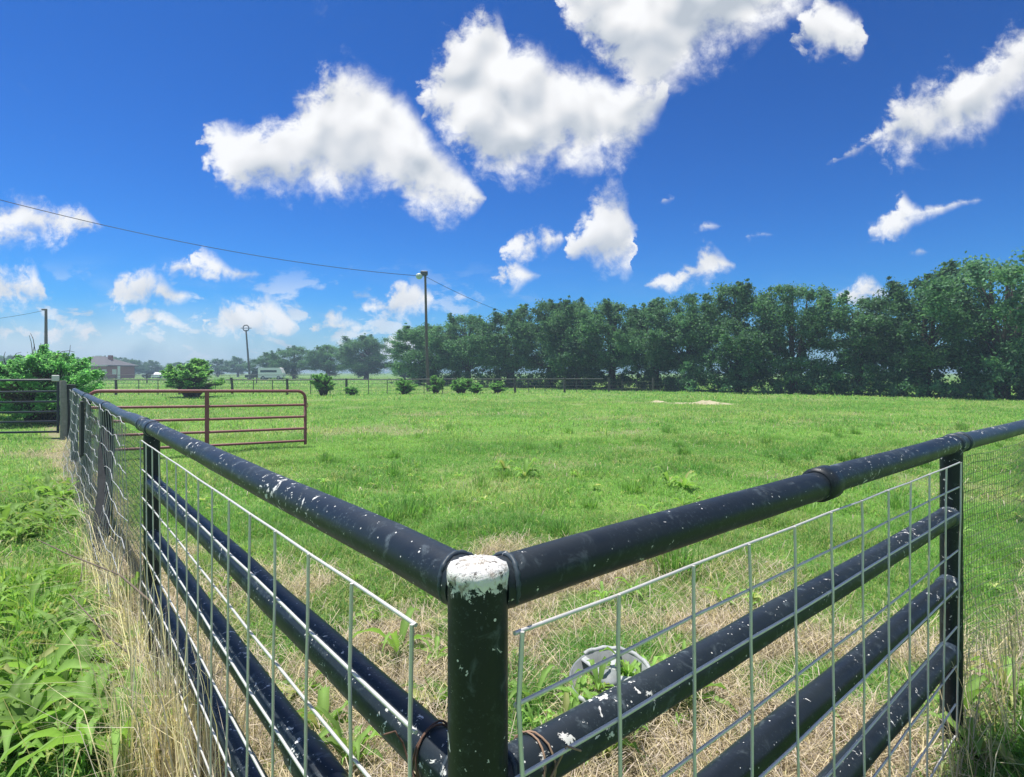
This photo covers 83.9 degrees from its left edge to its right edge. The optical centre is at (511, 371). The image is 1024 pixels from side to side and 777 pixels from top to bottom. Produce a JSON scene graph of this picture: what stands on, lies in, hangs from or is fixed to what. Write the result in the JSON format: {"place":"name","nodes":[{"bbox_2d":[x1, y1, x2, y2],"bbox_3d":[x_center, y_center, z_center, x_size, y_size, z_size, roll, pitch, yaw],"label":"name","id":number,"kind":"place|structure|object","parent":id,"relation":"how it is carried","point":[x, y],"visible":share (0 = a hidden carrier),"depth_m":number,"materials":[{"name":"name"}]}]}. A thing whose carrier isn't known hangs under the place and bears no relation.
{"place":"outdoors","nodes":[
{"label":"outdoors","id":0,"kind":"place"},
{"bbox_2d":[0,373,1023,776],"bbox_3d":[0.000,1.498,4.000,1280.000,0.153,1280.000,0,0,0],"label":"ground","id":1,"kind":"structure","parent":0,"point":[576,587],"depth_m":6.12,"materials":[{"name":"plant"}]},
{"bbox_2d":[0,355,28,369],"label":"tree","id":2,"kind":"object","parent":1,"relation":"on","point":[9,357],"visible":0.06,"depth_m":186.53,"materials":[{"name":"green plant"}]},
{"bbox_2d":[10,472,43,483],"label":"weed","id":3,"kind":"object","parent":1,"relation":"on","point":[27,480],"visible":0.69,"depth_m":7.32,"materials":[{"name":"green plant"}]},
{"bbox_2d":[0,379,59,433],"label":"field gate","id":4,"kind":"structure","parent":1,"relation":"on","point":[57,402],"depth_m":12.85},
{"bbox_2d":[18,497,53,516],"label":"weed","id":5,"kind":"object","parent":1,"relation":"on","point":[35,504],"visible":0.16,"depth_m":5.81,"materials":[{"name":"green plant"}]},
{"bbox_2d":[0,434,86,506],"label":"verge grass","id":6,"kind":"structure","parent":1,"relation":"on","point":[29,467],"depth_m":9.22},
{"bbox_2d":[41,309,47,344],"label":"utility pole","id":7,"kind":"object","parent":1,"relation":"on","point":[46,327],"visible":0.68,"depth_m":59.92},
{"bbox_2d":[0,344,106,424],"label":"shrub","id":8,"kind":"object","parent":1,"relation":"on","point":[80,375],"visible":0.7,"depth_m":16.09,"materials":[{"name":"green plant"}]},
{"bbox_2d":[4,333,72,373],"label":"bare twigs","id":9,"kind":"object","parent":8,"relation":"on","point":[38,351],"visible":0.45,"depth_m":16.54,"materials":[{"name":"brown plant"}]},
{"bbox_2d":[32,523,83,538],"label":"weed","id":10,"kind":"object","parent":1,"relation":"on","point":[48,527],"visible":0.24,"depth_m":5.07,"materials":[{"name":"green plant"}]},
{"bbox_2d":[60,381,67,439],"bbox_3d":[-9.912,0.945,12.600,0.148,1.511,0.136,0,0,0],"label":"gate post","id":11,"kind":"object","parent":1,"relation":"on","point":[63,412],"visible":0.77,"depth_m":12.55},
{"bbox_2d":[67,384,75,438],"bbox_3d":[-9.883,0.989,12.750,0.225,1.427,0.200,0,0,0],"label":"gate post","id":12,"kind":"object","parent":1,"relation":"on","point":[70,386],"visible":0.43,"depth_m":12.66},
{"bbox_2d":[59,498,93,506],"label":"weed","id":13,"kind":"object","parent":1,"relation":"on","point":[69,502],"visible":0.18,"depth_m":6.12,"materials":[{"name":"green plant"}]},
{"bbox_2d":[0,474,170,776],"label":"weeds","id":14,"kind":"object","parent":1,"relation":"on","point":[18,696],"visible":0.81,"depth_m":2.57,"materials":[{"name":"green plant"}]},
{"bbox_2d":[69,582,116,610],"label":"weed","id":15,"kind":"object","parent":1,"relation":"on","point":[99,594],"visible":0.06,"depth_m":3.54,"materials":[{"name":"green plant"}]},
{"bbox_2d":[38,540,158,607],"bbox_3d":[-2.146,1.105,3.023,1.802,0.153,0.063,0,0,34],"label":"dead cane","id":16,"kind":"object","parent":1,"relation":"on","point":[134,587],"visible":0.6,"depth_m":3.04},
{"bbox_2d":[90,427,114,579],"bbox_3d":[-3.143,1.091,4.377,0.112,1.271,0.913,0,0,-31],"label":"timber post","id":17,"kind":"object","parent":1,"relation":"on","point":[100,497],"visible":0.54,"depth_m":4.45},
{"bbox_2d":[69,355,138,378],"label":"brick house","id":18,"kind":"structure","parent":1,"relation":"on","point":[111,366],"depth_m":123.31,"materials":[{"name":"brown"}]},
{"bbox_2d":[66,619,142,669],"bbox_3d":[-2.064,1.425,2.941,0.338,0.190,0.397,0,0,10],"label":"weed","id":19,"kind":"object","parent":1,"relation":"on","point":[102,649],"visible":0.17,"depth_m":2.98,"materials":[{"name":"green plant"}]},
{"bbox_2d":[7,662,203,776],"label":"weed","id":20,"kind":"object","parent":1,"relation":"on","point":[115,737],"visible":0.36,"depth_m":2.03,"materials":[{"name":"green plant"}]},
{"bbox_2d":[70,594,149,670],"bbox_3d":[-1.994,1.265,2.791,0.786,0.197,0.025,0,0,31],"label":"dead cane","id":21,"kind":"object","parent":1,"relation":"on","point":[93,620],"visible":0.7,"depth_m":2.79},
{"bbox_2d":[113,357,130,362],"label":"tree","id":22,"kind":"object","parent":1,"relation":"on","point":[124,359],"visible":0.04,"depth_m":200.28,"materials":[{"name":"green plant"}]},
{"bbox_2d":[106,571,142,597],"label":"weed","id":23,"kind":"object","parent":1,"relation":"on","point":[136,578],"visible":0.35,"depth_m":3.72,"materials":[{"name":"green plant"}]},
{"bbox_2d":[3,482,263,776],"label":"dry stalks","id":24,"kind":"object","parent":1,"relation":"on","point":[125,622],"visible":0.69,"depth_m":2.69,"materials":[{"name":"plant"}]},
{"bbox_2d":[128,359,150,374],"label":"tree","id":25,"kind":"object","parent":1,"relation":"on","point":[141,367],"visible":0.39,"depth_m":180.47,"materials":[{"name":"green plant"}]},
{"bbox_2d":[109,661,181,688],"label":"weed","id":26,"kind":"object","parent":1,"relation":"on","point":[125,669],"visible":0.1,"depth_m":2.67,"materials":[{"name":"green plant"}]},
{"bbox_2d":[137,360,164,373],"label":"tree","id":27,"kind":"object","parent":1,"relation":"on","point":[154,367],"visible":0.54,"depth_m":188.83,"materials":[{"name":"green plant"}]},
{"bbox_2d":[3,596,310,776],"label":"dry stalks","id":28,"kind":"object","parent":1,"relation":"on","point":[151,742],"visible":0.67,"depth_m":2.05,"materials":[{"name":"plant"}]},
{"bbox_2d":[151,372,162,378],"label":"parked car","id":29,"kind":"object","parent":1,"relation":"on","point":[154,375],"visible":0.66,"depth_m":126.21,"materials":[{"name":"white paint"}]},
{"bbox_2d":[163,362,185,370],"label":"tree","id":30,"kind":"object","parent":1,"relation":"on","point":[173,364],"visible":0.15,"depth_m":183.20,"materials":[{"name":"green plant"}]},
{"bbox_2d":[158,358,227,397],"bbox_3d":[-18.855,0.375,33.414,3.250,2.469,3.702,0,0,-4],"label":"shrub","id":31,"kind":"object","parent":1,"relation":"on","point":[192,374],"visible":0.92,"depth_m":32.99,"materials":[{"name":"green plant"}]},
{"bbox_2d":[89,389,307,451],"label":"field gate","id":32,"kind":"structure","parent":1,"relation":"on","point":[206,419],"depth_m":10.57,"materials":[{"name":"metal"}]},
{"bbox_2d":[115,374,311,383],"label":"field fence","id":33,"kind":"object","parent":1,"relation":"on","point":[256,377],"visible":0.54,"depth_m":75.35,"materials":[{"name":"metal"}]},
{"bbox_2d":[206,358,232,376],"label":"tree","id":34,"kind":"object","parent":1,"relation":"on","point":[221,369],"visible":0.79,"depth_m":169.47,"materials":[{"name":"green plant"}]},
{"bbox_2d":[226,356,254,376],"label":"tree","id":35,"kind":"object","parent":1,"relation":"on","point":[238,369],"visible":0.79,"depth_m":173.60,"materials":[{"name":"green plant"}]},
{"bbox_2d":[243,325,250,378],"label":"utility pole","id":36,"kind":"object","parent":1,"relation":"on","point":[249,374],"visible":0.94,"depth_m":104.88,"materials":[{"name":"metal"}]},
{"bbox_2d":[243,352,287,378],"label":"tree","id":37,"kind":"object","parent":1,"relation":"on","point":[265,359],"visible":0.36,"depth_m":123.92,"materials":[{"name":"green plant"}]},
{"bbox_2d":[258,368,285,378],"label":"camper","id":38,"kind":"object","parent":1,"relation":"on","point":[271,372],"visible":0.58,"depth_m":110.93,"materials":[{"name":"white paint"}]},
{"bbox_2d":[261,345,319,378],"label":"tree","id":39,"kind":"object","parent":1,"relation":"on","point":[293,351],"visible":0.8,"depth_m":119.83,"materials":[{"name":"green plant"}]},
{"bbox_2d":[275,670,321,700],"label":"weed","id":40,"kind":"object","parent":1,"relation":"on","point":[300,683],"visible":0.31,"depth_m":2.68,"materials":[{"name":"green plant"}]},
{"bbox_2d":[296,344,348,376],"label":"tree","id":41,"kind":"object","parent":1,"relation":"on","point":[320,357],"visible":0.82,"depth_m":115.69,"materials":[{"name":"green plant"}]},
{"bbox_2d":[309,373,336,395],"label":"shrub","id":42,"kind":"object","parent":1,"relation":"on","point":[321,386],"visible":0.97,"depth_m":35.76,"materials":[{"name":"green plant"}]},
{"bbox_2d":[296,685,355,736],"bbox_3d":[-0.808,1.424,2.362,0.324,0.188,0.376,0,0,5],"label":"weed","id":43,"kind":"object","parent":1,"relation":"on","point":[323,699],"visible":0.35,"depth_m":2.40,"materials":[{"name":"green plant"}]},
{"bbox_2d":[301,705,384,764],"bbox_3d":[-0.619,1.388,2.146,0.286,0.231,0.352,4,-5,-34],"label":"weed","id":44,"kind":"object","parent":1,"relation":"on","point":[360,738],"visible":0.6,"depth_m":2.17,"materials":[{"name":"green plant"}]},
{"bbox_2d":[343,386,359,394],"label":"shrub","id":45,"kind":"object","parent":1,"relation":"on","point":[350,390],"visible":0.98,"depth_m":36.33,"materials":[{"name":"green plant"}]},
{"bbox_2d":[336,333,400,378],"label":"tree","id":46,"kind":"object","parent":1,"relation":"on","point":[367,363],"visible":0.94,"depth_m":109.86,"materials":[{"name":"green plant"}]},
{"bbox_2d":[88,377,695,394],"bbox_3d":[-8.826,1.044,39.697,49.209,1.355,2.711,0,0,-9],"label":"field fence","id":47,"kind":"object","parent":1,"relation":"on","point":[564,385],"visible":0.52,"depth_m":38.54,"materials":[{"name":"metal"}]},
{"bbox_2d":[352,606,444,660],"bbox_3d":[-0.564,1.435,3.052,0.378,0.199,0.486,1,-3,37],"label":"weed","id":48,"kind":"object","parent":1,"relation":"on","point":[394,641],"visible":0.84,"depth_m":3.07,"materials":[{"name":"green plant"}]},
{"bbox_2d":[394,378,417,393],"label":"shrub","id":49,"kind":"object","parent":1,"relation":"on","point":[402,384],"visible":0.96,"depth_m":37.76,"materials":[{"name":"green plant"}]},
{"bbox_2d":[381,322,458,384],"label":"tree","id":50,"kind":"object","parent":1,"relation":"on","point":[416,354],"visible":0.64,"depth_m":64.38,"materials":[{"name":"green plant"}]},
{"bbox_2d":[416,271,429,391],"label":"lamp pole","id":51,"kind":"object","parent":1,"relation":"on","point":[421,274],"visible":0.93,"depth_m":43.91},
{"bbox_2d":[1,200,415,275],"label":"cable","id":52,"kind":"object","parent":51,"relation":"attached to","point":[196,244],"visible":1,"depth_m":36.86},
{"bbox_2d":[400,677,447,708],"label":"weed","id":53,"kind":"object","parent":1,"relation":"on","point":[415,685],"visible":0.38,"depth_m":2.63,"materials":[{"name":"green plant"}]},
{"bbox_2d":[425,375,446,393],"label":"shrub","id":54,"kind":"object","parent":1,"relation":"on","point":[436,382],"visible":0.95,"depth_m":38.78,"materials":[{"name":"green plant"}]},
{"bbox_2d":[448,377,474,393],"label":"shrub","id":55,"kind":"object","parent":1,"relation":"on","point":[459,385],"visible":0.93,"depth_m":38.25,"materials":[{"name":"green plant"}]},
{"bbox_2d":[420,312,508,380],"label":"tree","id":56,"kind":"object","parent":1,"relation":"on","point":[453,326],"visible":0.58,"depth_m":60.94,"materials":[{"name":"green plant"}]},
{"bbox_2d":[468,383,482,393],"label":"shrub","id":57,"kind":"object","parent":1,"relation":"on","point":[476,388],"visible":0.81,"depth_m":39.29,"materials":[{"name":"green plant"}]},
{"bbox_2d":[489,381,508,392],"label":"shrub","id":58,"kind":"object","parent":1,"relation":"on","point":[496,386],"visible":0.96,"depth_m":39.80,"materials":[{"name":"green plant"}]},
{"bbox_2d":[452,303,546,386],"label":"tree","id":59,"kind":"object","parent":1,"relation":"on","point":[499,354],"visible":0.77,"depth_m":56.25,"materials":[{"name":"green plant"}]},
{"bbox_2d":[490,458,515,470],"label":"weed","id":60,"kind":"object","parent":1,"relation":"on","point":[500,461],"visible":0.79,"depth_m":8.50,"materials":[{"name":"green plant"}]},
{"bbox_2d":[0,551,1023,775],"bbox_3d":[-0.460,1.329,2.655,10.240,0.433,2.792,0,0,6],"label":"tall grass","id":61,"kind":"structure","parent":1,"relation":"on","point":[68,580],"depth_m":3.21,"materials":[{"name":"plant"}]},
{"bbox_2d":[0,439,1023,776],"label":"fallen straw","id":62,"kind":"object","parent":1,"relation":"on","point":[64,463],"visible":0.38,"depth_m":4.45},
{"bbox_2d":[514,457,541,476],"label":"weed","id":63,"kind":"object","parent":1,"relation":"on","point":[526,468],"visible":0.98,"depth_m":8.05,"materials":[{"name":"green plant"}]},
{"bbox_2d":[88,377,972,385],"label":"meadow grass","id":64,"kind":"structure","parent":1,"relation":"on","point":[150,383],"depth_m":83.81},
{"bbox_2d":[504,298,573,387],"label":"tree","id":65,"kind":"object","parent":1,"relation":"on","point":[542,308],"visible":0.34,"depth_m":54.36,"materials":[{"name":"green plant"}]},
{"bbox_2d":[508,664,571,712],"bbox_3d":[0.080,1.437,2.594,0.334,0.137,0.260,1,5,-22],"label":"weed","id":66,"kind":"object","parent":1,"relation":"on","point":[544,673],"visible":0.53,"depth_m":2.59,"materials":[{"name":"green plant"}]},
{"bbox_2d":[71,388,1023,776],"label":"pipe fence","id":67,"kind":"object","parent":1,"relation":"on","point":[479,596],"visible":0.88,"depth_m":1.21,"materials":[{"name":"metal"}]},
{"bbox_2d":[79,401,83,457],"bbox_3d":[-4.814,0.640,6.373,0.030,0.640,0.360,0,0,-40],"label":"fence post","id":68,"kind":"object","parent":67,"relation":"attached to","point":[81,429],"visible":0.99,"depth_m":6.24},
{"bbox_2d":[74,408,98,530],"bbox_3d":[-4.479,0.929,5.974,0.079,1.069,2.560,0,0,-40],"label":"wire netting","id":69,"kind":"object","parent":67,"relation":"attached to","point":[90,440],"visible":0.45,"depth_m":5.74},
{"bbox_2d":[61,389,128,610],"bbox_3d":[-4.730,0.880,6.229,0.132,1.220,7.578,0,0,-40],"label":"wire netting","id":70,"kind":"object","parent":67,"relation":"attached to","point":[94,458],"visible":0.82,"depth_m":4.81,"materials":[{"name":"metal"}]},
{"bbox_2d":[112,418,160,641],"bbox_3d":[-2.710,0.931,4.051,0.008,1.057,2.556,0,0,-40],"label":"wire netting","id":71,"kind":"object","parent":67,"relation":"attached to","point":[134,450],"visible":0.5,"depth_m":4.07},
{"bbox_2d":[140,440,417,776],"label":"wire grid","id":72,"kind":"object","parent":67,"relation":"attached to","point":[385,703],"visible":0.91,"depth_m":1.46,"materials":[{"name":"metal"}]},
{"bbox_2d":[383,720,447,776],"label":"tie wire","id":73,"kind":"object","parent":67,"relation":"attached to","point":[416,750],"visible":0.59,"depth_m":0.85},
{"bbox_2d":[514,730,581,776],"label":"tie wire","id":74,"kind":"object","parent":67,"relation":"attached to","point":[554,772],"visible":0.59,"depth_m":0.83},
{"bbox_2d":[513,462,961,776],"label":"wire grid","id":75,"kind":"object","parent":67,"relation":"attached to","point":[518,703],"visible":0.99,"depth_m":1.28,"materials":[{"name":"metal"}]},
{"bbox_2d":[963,441,1023,684],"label":"wire netting","id":76,"kind":"object","parent":67,"relation":"attached to","point":[1018,470],"visible":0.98,"depth_m":2.43,"materials":[{"name":"metal"}]},
{"bbox_2d":[74,506,1023,776],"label":"fallen straw","id":77,"kind":"object","parent":1,"relation":"on","point":[702,714],"visible":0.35,"depth_m":2.88,"materials":[{"name":"plant"}]},
{"bbox_2d":[94,462,1023,724],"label":"weeds","id":78,"kind":"object","parent":1,"relation":"on","point":[601,592],"visible":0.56,"depth_m":3.85,"materials":[{"name":"green plant"}]},
{"bbox_2d":[538,692,579,724],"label":"weed","id":79,"kind":"object","parent":1,"relation":"on","point":[567,706],"visible":0.16,"depth_m":2.42,"materials":[{"name":"green plant"}]},
{"bbox_2d":[96,421,1022,582],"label":"grass tuft","id":80,"kind":"object","parent":1,"relation":"on","point":[420,506],"visible":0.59,"depth_m":6.31,"materials":[{"name":"plant"}]},
{"bbox_2d":[536,295,616,388],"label":"tree","id":81,"kind":"object","parent":1,"relation":"on","point":[558,325],"visible":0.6,"depth_m":50.41,"materials":[{"name":"green plant"}]},
{"bbox_2d":[569,645,650,702],"bbox_3d":[0.451,1.442,2.590,0.381,0.232,0.390,0,0,0],"label":"plastic tub","id":82,"kind":"object","parent":1,"relation":"on","point":[597,656],"visible":0.36,"depth_m":2.70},
{"bbox_2d":[575,656,613,691],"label":"weed","id":83,"kind":"object","parent":82,"relation":"in","point":[598,683],"visible":0.84,"depth_m":2.58,"materials":[{"name":"green plant"}]},
{"bbox_2d":[599,646,640,676],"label":"weed","id":84,"kind":"object","parent":82,"relation":"in","point":[633,665],"visible":0.7,"depth_m":2.65,"materials":[{"name":"green plant"}]},
{"bbox_2d":[557,298,664,388],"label":"tree","id":85,"kind":"object","parent":1,"relation":"on","point":[588,324],"visible":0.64,"depth_m":48.39,"materials":[{"name":"green plant"}]},
{"bbox_2d":[584,725,647,766],"bbox_3d":[0.402,1.414,2.261,0.261,0.210,0.320,-2,-1,9],"label":"weed","id":86,"kind":"object","parent":1,"relation":"on","point":[634,745],"visible":0.23,"depth_m":2.17,"materials":[{"name":"green plant"}]},
{"bbox_2d":[521,643,737,738],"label":"weeds","id":87,"kind":"object","parent":1,"relation":"on","point":[581,683],"visible":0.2,"depth_m":2.51,"materials":[{"name":"green plant"}]},
{"bbox_2d":[606,297,701,389],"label":"tree","id":88,"kind":"object","parent":1,"relation":"on","point":[655,362],"visible":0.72,"depth_m":46.17,"materials":[{"name":"green plant"}]},
{"bbox_2d":[652,461,680,482],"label":"weed","id":89,"kind":"object","parent":1,"relation":"on","point":[665,474],"visible":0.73,"depth_m":7.36,"materials":[{"name":"green plant"}]},
{"bbox_2d":[667,470,702,490],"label":"weed","id":90,"kind":"object","parent":1,"relation":"on","point":[685,480],"visible":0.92,"depth_m":7.09,"materials":[{"name":"green plant"}]},
{"bbox_2d":[650,292,725,372],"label":"tree","id":91,"kind":"object","parent":1,"relation":"on","point":[690,300],"visible":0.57,"depth_m":44.85,"materials":[{"name":"green plant"}]},
{"bbox_2d":[675,400,732,404],"bbox_3d":[8.941,1.430,26.745,3.646,0.221,2.151,0,0,20],"label":"dirt mound","id":92,"kind":"object","parent":1,"relation":"on","point":[709,402],"visible":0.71,"depth_m":26.49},
{"bbox_2d":[388,331,1023,400],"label":"undergrowth","id":93,"kind":"object","parent":1,"relation":"on","point":[837,378],"visible":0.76,"depth_m":38.33,"materials":[{"name":"green plant"}]},
{"bbox_2d":[669,278,799,391],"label":"tree","id":94,"kind":"object","parent":1,"relation":"on","point":[743,339],"visible":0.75,"depth_m":41.55,"materials":[{"name":"green plant"}]},
{"bbox_2d":[717,281,856,392],"bbox_3d":[20.397,-2.468,41.627,8.356,8.663,9.463,0,0,-44],"label":"tree","id":95,"kind":"object","parent":1,"relation":"on","point":[823,296],"visible":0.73,"depth_m":39.62,"materials":[{"name":"green plant"}]},
{"bbox_2d":[777,293,920,393],"bbox_3d":[24.078,-1.698,39.458,9.018,6.979,8.460,0,0,-25],"label":"tree","id":96,"kind":"object","parent":1,"relation":"on","point":[826,343],"visible":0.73,"depth_m":37.59,"materials":[{"name":"green plant"}]},
{"bbox_2d":[841,260,1003,394],"bbox_3d":[25.681,-2.509,35.893,8.821,8.716,9.082,0,0,35],"label":"tree","id":97,"kind":"object","parent":1,"relation":"on","point":[901,336],"visible":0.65,"depth_m":34.23,"materials":[{"name":"green plant"}]},
{"bbox_2d":[876,578,1023,776],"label":"dry stalks","id":98,"kind":"object","parent":1,"relation":"on","point":[1002,697],"visible":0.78,"depth_m":2.26,"materials":[{"name":"plant"}]},
{"bbox_2d":[899,250,1023,398],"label":"tree","id":99,"kind":"object","parent":1,"relation":"on","point":[1009,311],"visible":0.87,"depth_m":32.00,"materials":[{"name":"green plant"}]},
{"bbox_2d":[925,674,1011,726],"bbox_3d":[1.954,1.382,2.442,0.320,0.210,0.260,0,4,-31],"label":"weed","id":100,"kind":"object","parent":1,"relation":"on","point":[976,682],"visible":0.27,"depth_m":2.42,"materials":[{"name":"green plant"}]},
{"bbox_2d":[922,711,1023,774],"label":"weed","id":101,"kind":"object","parent":1,"relation":"on","point":[980,742],"visible":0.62,"depth_m":2.19,"materials":[{"name":"green plant"}]},
{"bbox_2d":[965,655,1023,707],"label":"weed","id":102,"kind":"object","parent":1,"relation":"on","point":[999,674],"visible":0.5,"depth_m":2.63,"materials":[{"name":"green plant"}]},
{"bbox_2d":[982,267,1023,360],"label":"tree","id":103,"kind":"object","parent":1,"relation":"on","point":[1021,294],"visible":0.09,"depth_m":35.74,"materials":[{"name":"green plant"}]},
{"bbox_2d":[0,397,1023,439],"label":"pasture grass","id":104,"kind":"structure","parent":0,"point":[777,418],"depth_m":19.23,"materials":[{"name":"plant"}]},
{"bbox_2d":[0,480,1023,776],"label":"verge grass","id":105,"kind":"structure","parent":0,"point":[20,546],"depth_m":2.96,"materials":[{"name":"plant"}]},
{"bbox_2d":[0,0,1023,372],"label":"sky","id":106,"kind":"structure","parent":0,"point":[510,153],"materials":[{"name":"blue"}]},
{"bbox_2d":[63,406,1023,582],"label":"dry grass","id":107,"kind":"structure","parent":0,"point":[565,449],"depth_m":12.61,"materials":[{"name":"plant"}]},
{"bbox_2d":[68,430,1023,521],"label":"pasture grass","id":108,"kind":"structure","parent":0,"point":[497,445],"depth_m":8.84,"materials":[{"name":"plant"}]},
{"bbox_2d":[84,385,1022,400],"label":"pasture grass","id":109,"kind":"structure","parent":0,"point":[658,393],"depth_m":36.56,"materials":[{"name":"plant"}]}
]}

